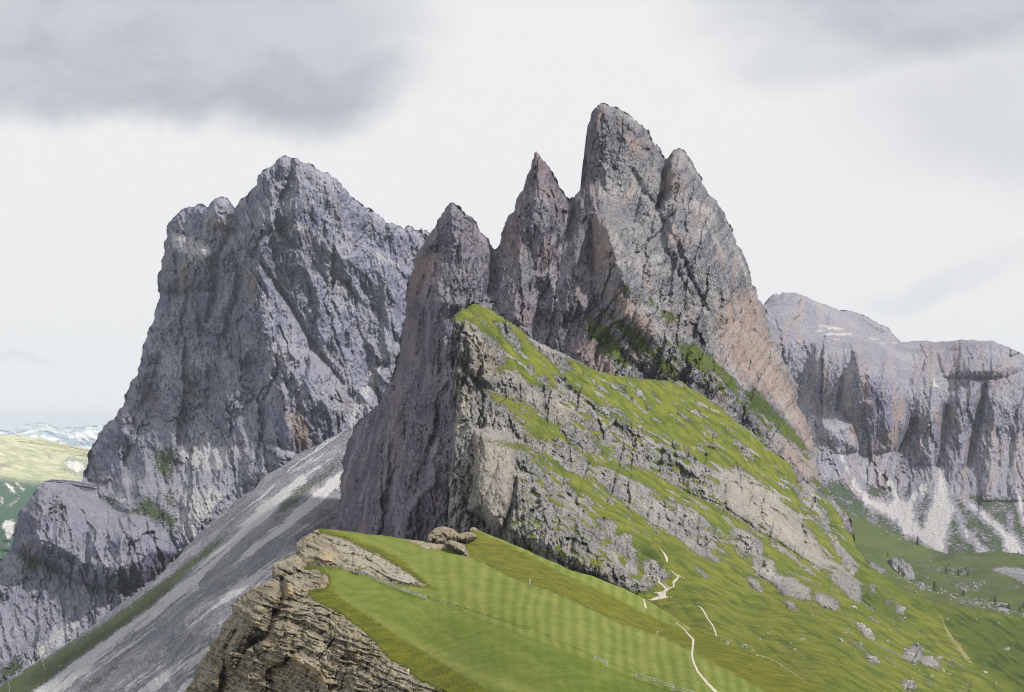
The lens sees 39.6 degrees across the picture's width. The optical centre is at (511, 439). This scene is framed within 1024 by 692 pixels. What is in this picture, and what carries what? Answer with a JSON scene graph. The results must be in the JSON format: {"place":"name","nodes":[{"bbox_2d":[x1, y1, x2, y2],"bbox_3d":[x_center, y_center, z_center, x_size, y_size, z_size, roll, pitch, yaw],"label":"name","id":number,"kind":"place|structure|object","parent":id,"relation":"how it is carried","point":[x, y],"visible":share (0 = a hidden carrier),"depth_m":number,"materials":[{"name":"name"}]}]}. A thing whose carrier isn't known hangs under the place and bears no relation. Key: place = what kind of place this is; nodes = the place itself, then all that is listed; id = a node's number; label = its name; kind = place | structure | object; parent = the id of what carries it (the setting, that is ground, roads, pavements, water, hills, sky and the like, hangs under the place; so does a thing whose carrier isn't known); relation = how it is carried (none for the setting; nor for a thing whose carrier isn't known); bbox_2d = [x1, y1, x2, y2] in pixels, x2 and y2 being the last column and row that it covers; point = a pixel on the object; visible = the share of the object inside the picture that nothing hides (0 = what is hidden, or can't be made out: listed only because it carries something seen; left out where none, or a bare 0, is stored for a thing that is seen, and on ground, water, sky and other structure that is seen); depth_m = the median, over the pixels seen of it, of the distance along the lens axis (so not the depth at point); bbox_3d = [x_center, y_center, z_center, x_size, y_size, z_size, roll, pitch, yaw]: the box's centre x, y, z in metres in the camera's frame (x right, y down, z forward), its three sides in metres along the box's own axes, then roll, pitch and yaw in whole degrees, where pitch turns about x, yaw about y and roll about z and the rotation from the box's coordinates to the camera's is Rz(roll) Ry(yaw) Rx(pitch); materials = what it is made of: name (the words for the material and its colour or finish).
{"place":"outdoors","nodes":[
{"label":"outdoors","id":0,"kind":"place"},
{"bbox_2d":[0,435,89,558],"bbox_3d":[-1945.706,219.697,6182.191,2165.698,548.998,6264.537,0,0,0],"label":"hill","id":1,"kind":"structure","parent":0,"point":[29,466],"depth_m":6614.64,"materials":[{"name":"green plant"}]},
{"bbox_2d":[0,426,102,448],"bbox_3d":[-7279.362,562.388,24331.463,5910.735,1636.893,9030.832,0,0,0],"label":"mountain","id":2,"kind":"structure","parent":0,"point":[86,437],"depth_m":24945.01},
{"bbox_2d":[12,422,105,435],"bbox_3d":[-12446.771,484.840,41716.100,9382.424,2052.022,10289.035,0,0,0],"label":"mountain","id":3,"kind":"structure","parent":0,"point":[65,431],"depth_m":43019.81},
{"bbox_2d":[0,423,356,691],"bbox_3d":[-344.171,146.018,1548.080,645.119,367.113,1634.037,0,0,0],"label":"scree slope","id":4,"kind":"structure","parent":0,"point":[163,635],"depth_m":1732.25,"materials":[{"name":"grey gravel"}]},
{"bbox_2d":[0,155,430,683],"bbox_3d":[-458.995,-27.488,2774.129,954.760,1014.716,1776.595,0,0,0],"label":"mountain","id":5,"kind":"structure","parent":0,"point":[271,343],"depth_m":2563.72,"materials":[{"name":"grey stone"}]},
{"bbox_2d":[184,526,821,691],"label":"hill","id":6,"kind":"structure","parent":0,"point":[314,613],"depth_m":377.37,"materials":[{"name":"green plant"}]},
{"bbox_2d":[353,569,425,597],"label":"fence","id":7,"kind":"object","parent":6,"relation":"on","point":[388,583],"visible":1,"depth_m":424.65,"materials":[{"name":"brown wood"}]},
{"bbox_2d":[635,673,693,691],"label":"fence","id":8,"kind":"object","parent":6,"relation":"on","point":[663,682],"visible":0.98,"depth_m":270.27,"materials":[{"name":"grey wood"}]},
{"bbox_2d":[0,0,1023,431],"label":"sky","id":9,"kind":"structure","parent":0,"point":[864,157],"materials":[{"name":"white"}]},
{"bbox_2d":[334,103,869,563],"bbox_3d":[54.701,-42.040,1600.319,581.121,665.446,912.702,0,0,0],"label":"mountain","id":10,"kind":"structure","parent":0,"point":[629,259],"depth_m":1392.86,"materials":[{"name":"grey stone"}]},
{"bbox_2d":[641,546,716,635],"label":"path","id":11,"kind":"structure","parent":0,"point":[662,594],"depth_m":681.28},
{"bbox_2d":[643,599,717,691],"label":"path","id":12,"kind":"structure","parent":0,"point":[702,677],"depth_m":348.32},
{"bbox_2d":[446,303,1023,691],"bbox_3d":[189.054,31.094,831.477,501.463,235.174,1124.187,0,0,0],"label":"hill","id":13,"kind":"structure","parent":0,"point":[564,460],"depth_m":847.06,"materials":[{"name":"green plant"}]},
{"bbox_2d":[854,623,865,627],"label":"boulder","id":14,"kind":"object","parent":13,"relation":"on","point":[860,624],"visible":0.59,"depth_m":722.95,"materials":[{"name":"stone"}]},
{"bbox_2d":[864,628,871,633],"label":"boulder","id":15,"kind":"object","parent":13,"relation":"on","point":[868,630],"visible":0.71,"depth_m":698.38,"materials":[{"name":"stone"}]},
{"bbox_2d":[868,656,876,661],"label":"boulder","id":16,"kind":"object","parent":13,"relation":"on","point":[874,658],"visible":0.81,"depth_m":571.77,"materials":[{"name":"stone"}]},
{"bbox_2d":[904,680,913,685],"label":"boulder","id":17,"kind":"object","parent":13,"relation":"on","point":[908,682],"visible":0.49,"depth_m":544.85,"materials":[{"name":"stone"}]},
{"bbox_2d":[932,609,974,665],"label":"path","id":18,"kind":"structure","parent":13,"relation":"on","point":[959,648],"depth_m":824.49,"materials":[{"name":"soil"}]},
{"bbox_2d":[840,310,899,341],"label":"mountain","id":19,"kind":"structure","parent":0,"point":[884,330],"depth_m":4900.63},
{"bbox_2d":[764,292,1023,553],"bbox_3d":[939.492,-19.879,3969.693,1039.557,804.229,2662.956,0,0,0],"label":"mountain","id":20,"kind":"structure","parent":0,"point":[923,441],"depth_m":3520.91,"materials":[{"name":"grey stone"}]},
{"bbox_2d":[836,504,1023,618],"bbox_3d":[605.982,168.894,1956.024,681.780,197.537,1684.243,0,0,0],"label":"terrain","id":21,"kind":"structure","parent":0,"point":[1001,575],"depth_m":1946.78,"materials":[{"name":"green plant"}]},
{"bbox_2d":[888,557,915,579],"bbox_3d":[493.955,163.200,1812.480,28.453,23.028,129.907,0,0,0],"label":"boulder","id":22,"kind":"object","parent":21,"relation":"on","point":[902,567],"visible":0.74,"depth_m":1797.49,"materials":[{"name":"grey stone"}]},
{"bbox_2d":[999,603,1007,607],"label":"boulder","id":23,"kind":"object","parent":21,"relation":"on","point":[1003,605],"visible":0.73,"depth_m":1505.11,"materials":[{"name":"stone"}]}
]}

